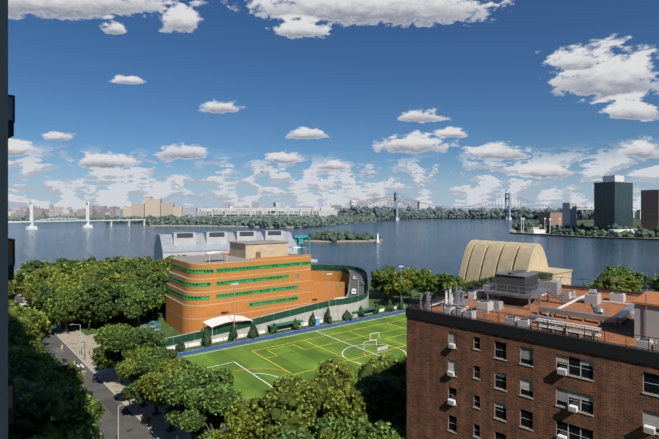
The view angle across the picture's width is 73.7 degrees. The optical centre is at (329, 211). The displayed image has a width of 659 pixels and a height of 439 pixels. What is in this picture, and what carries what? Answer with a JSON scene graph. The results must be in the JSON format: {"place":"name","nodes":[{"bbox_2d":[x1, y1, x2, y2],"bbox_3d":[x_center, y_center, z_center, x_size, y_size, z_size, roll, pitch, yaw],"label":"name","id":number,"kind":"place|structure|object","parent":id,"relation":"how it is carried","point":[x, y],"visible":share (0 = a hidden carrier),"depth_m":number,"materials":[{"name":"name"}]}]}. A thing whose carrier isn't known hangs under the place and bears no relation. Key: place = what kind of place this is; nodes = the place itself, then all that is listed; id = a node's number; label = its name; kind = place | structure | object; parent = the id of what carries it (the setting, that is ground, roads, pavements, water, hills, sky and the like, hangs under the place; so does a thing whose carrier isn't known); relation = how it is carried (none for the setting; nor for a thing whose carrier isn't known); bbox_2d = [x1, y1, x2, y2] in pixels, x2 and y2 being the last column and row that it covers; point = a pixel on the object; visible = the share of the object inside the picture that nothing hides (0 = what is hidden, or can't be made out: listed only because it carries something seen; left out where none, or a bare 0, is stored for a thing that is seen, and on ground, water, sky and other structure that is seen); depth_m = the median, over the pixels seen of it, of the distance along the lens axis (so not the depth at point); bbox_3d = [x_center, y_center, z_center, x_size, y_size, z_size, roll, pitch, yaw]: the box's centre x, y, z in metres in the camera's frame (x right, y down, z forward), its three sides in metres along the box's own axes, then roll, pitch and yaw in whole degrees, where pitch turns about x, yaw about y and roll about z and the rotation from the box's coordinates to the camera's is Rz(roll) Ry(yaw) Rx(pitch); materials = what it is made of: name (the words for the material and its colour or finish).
{"place":"outdoors","nodes":[
{"label":"outdoors","id":0,"kind":"place"},
{"bbox_2d":[12,284,156,438],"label":"avenue road","id":1,"kind":"structure","parent":0,"point":[131,425],"depth_m":91.14,"materials":[{"name":"grey asphalt"}]},
{"bbox_2d":[17,295,158,438],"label":"kerbs","id":2,"kind":"structure","parent":1,"relation":"on","point":[148,428],"depth_m":96.88,"materials":[{"name":"grey concrete"}]},
{"bbox_2d":[16,297,176,438],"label":"street clutter","id":3,"kind":"object","parent":1,"relation":"on","point":[111,405],"visible":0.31,"depth_m":92.55,"materials":[{"name":"grey metal"}]},
{"bbox_2d":[16,276,364,307],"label":"vehicles","id":4,"kind":"object","parent":1,"relation":"on","point":[353,291],"visible":0.12,"depth_m":187.73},
{"bbox_2d":[18,292,198,438],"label":"pavements","id":5,"kind":"structure","parent":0,"point":[157,425],"depth_m":105.37,"materials":[{"name":"beige concrete"}]},
{"bbox_2d":[154,230,317,261],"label":"industrial building","id":6,"kind":"structure","parent":0,"point":[183,243],"depth_m":319.32,"materials":[{"name":"metal"}]},
{"bbox_2d":[70,280,437,352],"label":"park ground","id":7,"kind":"structure","parent":0,"point":[152,314],"depth_m":163.76,"materials":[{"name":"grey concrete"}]},
{"bbox_2d":[0,0,7,438],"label":"building","id":8,"kind":"structure","parent":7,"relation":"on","point":[3,219],"depth_m":10.26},
{"bbox_2d":[8,94,14,424],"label":"balconies","id":9,"kind":"structure","parent":8,"relation":"attached to","point":[11,257],"depth_m":18.29,"materials":[{"name":"black glass"}]},
{"bbox_2d":[30,266,403,438],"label":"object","id":10,"kind":"object","parent":7,"relation":"on","point":[377,349],"visible":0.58,"depth_m":119.91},
{"bbox_2d":[203,247,304,343],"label":"white canopies","id":11,"kind":"object","parent":7,"relation":"on","point":[213,322],"visible":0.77,"depth_m":141.61,"materials":[{"name":"white fabric"}]},
{"bbox_2d":[163,265,368,349],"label":"access ramp","id":12,"kind":"structure","parent":7,"relation":"on","point":[350,303],"depth_m":163.26,"materials":[{"name":"concrete"}]},
{"bbox_2d":[168,261,340,306],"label":"aquatics windows","id":13,"kind":"structure","parent":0,"point":[206,284],"depth_m":153.99,"materials":[{"name":"green glass"}]},
{"bbox_2d":[166,240,344,333],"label":"school building","id":14,"kind":"structure","parent":0,"point":[183,316],"depth_m":156.16,"materials":[{"name":"orange brick"}]},
{"bbox_2d":[175,310,406,429],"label":"sports field","id":15,"kind":"structure","parent":0,"point":[248,384],"depth_m":127.53,"materials":[{"name":"green plant"}]},
{"bbox_2d":[140,305,404,349],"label":"field furniture","id":16,"kind":"object","parent":15,"relation":"on","point":[288,324],"visible":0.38,"depth_m":149.61,"materials":[{"name":"green metal"}]},
{"bbox_2d":[181,311,406,386],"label":"field lines","id":17,"kind":"object","parent":15,"relation":"on","point":[313,347],"visible":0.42,"depth_m":128.43,"materials":[{"name":"white paint"}]},
{"bbox_2d":[8,219,658,292],"bbox_3d":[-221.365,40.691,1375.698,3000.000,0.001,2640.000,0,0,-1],"label":"river water","id":18,"kind":"structure","parent":0,"point":[436,246],"depth_m":537.86,"materials":[{"name":"blue liquid"}]},
{"bbox_2d":[8,0,658,211],"label":"sky","id":19,"kind":"structure","parent":0,"point":[450,104],"materials":[{"name":"blue"}]},
{"bbox_2d":[294,239,381,241],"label":"island shoreline","id":20,"kind":"structure","parent":0,"point":[340,241],"depth_m":587.93,"materials":[{"name":"grey stone"}]},
{"bbox_2d":[302,230,380,241],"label":"island","id":21,"kind":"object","parent":20,"relation":"on","point":[328,235],"visible":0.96,"depth_m":597.20,"materials":[{"name":"green plant"}]},
{"bbox_2d":[71,212,640,232],"bbox_3d":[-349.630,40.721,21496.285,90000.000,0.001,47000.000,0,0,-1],"label":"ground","id":22,"kind":"structure","parent":0,"point":[590,222],"depth_m":1592.08,"materials":[{"name":"green plant"}]},
{"bbox_2d":[8,200,145,229],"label":"bridge","id":23,"kind":"structure","parent":22,"relation":"on","point":[32,221],"depth_m":1052.66,"materials":[{"name":"white concrete"}]},
{"bbox_2d":[123,196,207,217],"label":"hospital towers","id":24,"kind":"structure","parent":22,"relation":"on","point":[156,208],"depth_m":1672.79,"materials":[{"name":"beige concrete"}]},
{"bbox_2d":[8,202,531,218],"bbox_3d":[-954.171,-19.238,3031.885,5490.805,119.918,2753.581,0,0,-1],"label":"skyline","id":25,"kind":"structure","parent":22,"relation":"on","point":[100,211],"depth_m":2307.24},
{"bbox_2d":[8,205,658,238],"bbox_3d":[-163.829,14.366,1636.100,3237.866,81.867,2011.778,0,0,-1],"label":"shore trees","id":26,"kind":"object","parent":22,"relation":"on","point":[355,214],"visible":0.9,"depth_m":1504.52,"materials":[{"name":"green plant"}]},
{"bbox_2d":[198,197,636,217],"bbox_3d":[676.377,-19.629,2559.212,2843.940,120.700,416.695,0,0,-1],"label":"hell gate bridge","id":27,"kind":"structure","parent":22,"relation":"on","point":[354,203],"depth_m":2480.05,"materials":[{"name":"red metal"}]},
{"bbox_2d":[198,192,640,219],"bbox_3d":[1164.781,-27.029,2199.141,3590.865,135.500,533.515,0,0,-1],"label":"bridge","id":28,"kind":"structure","parent":22,"relation":"on","point":[396,202],"depth_m":2101.79,"materials":[{"name":"metal"}]},
{"bbox_2d":[521,218,560,233],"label":"spit light poles","id":29,"kind":"object","parent":22,"relation":"on","point":[523,223],"visible":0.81,"depth_m":779.50,"materials":[{"name":"white metal"}]},
{"bbox_2d":[526,175,658,236],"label":"buildings","id":30,"kind":"structure","parent":22,"relation":"on","point":[613,199],"depth_m":732.72,"materials":[{"name":"teal glass"}]},
{"bbox_2d":[150,221,658,239],"bbox_3d":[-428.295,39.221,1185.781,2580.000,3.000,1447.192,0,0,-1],"label":"shore banks","id":31,"kind":"object","parent":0,"point":[513,230],"visible":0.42,"depth_m":836.27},
{"bbox_2d":[459,240,572,284],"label":"arched-roof building","id":32,"kind":"structure","parent":0,"point":[481,259],"depth_m":193.00,"materials":[{"name":"beige"}]},
{"bbox_2d":[406,284,658,438],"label":"brick apartment building","id":33,"kind":"structure","parent":0,"point":[621,401],"depth_m":43.62,"materials":[{"name":"brown brick"}]},
{"bbox_2d":[408,270,658,351],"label":"roof equipment","id":34,"kind":"object","parent":33,"relation":"on","point":[642,310],"visible":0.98,"depth_m":49.11,"materials":[{"name":"grey metal"}]},
{"bbox_2d":[447,331,658,438],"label":"windows","id":35,"kind":"structure","parent":33,"relation":"attached to","point":[573,401],"depth_m":39.73,"materials":[{"name":"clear glass"}]},
{"bbox_2d":[520,230,656,239],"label":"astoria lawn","id":36,"kind":"structure","parent":0,"point":[562,234],"depth_m":798.59,"materials":[{"name":"green plant"}]}
]}

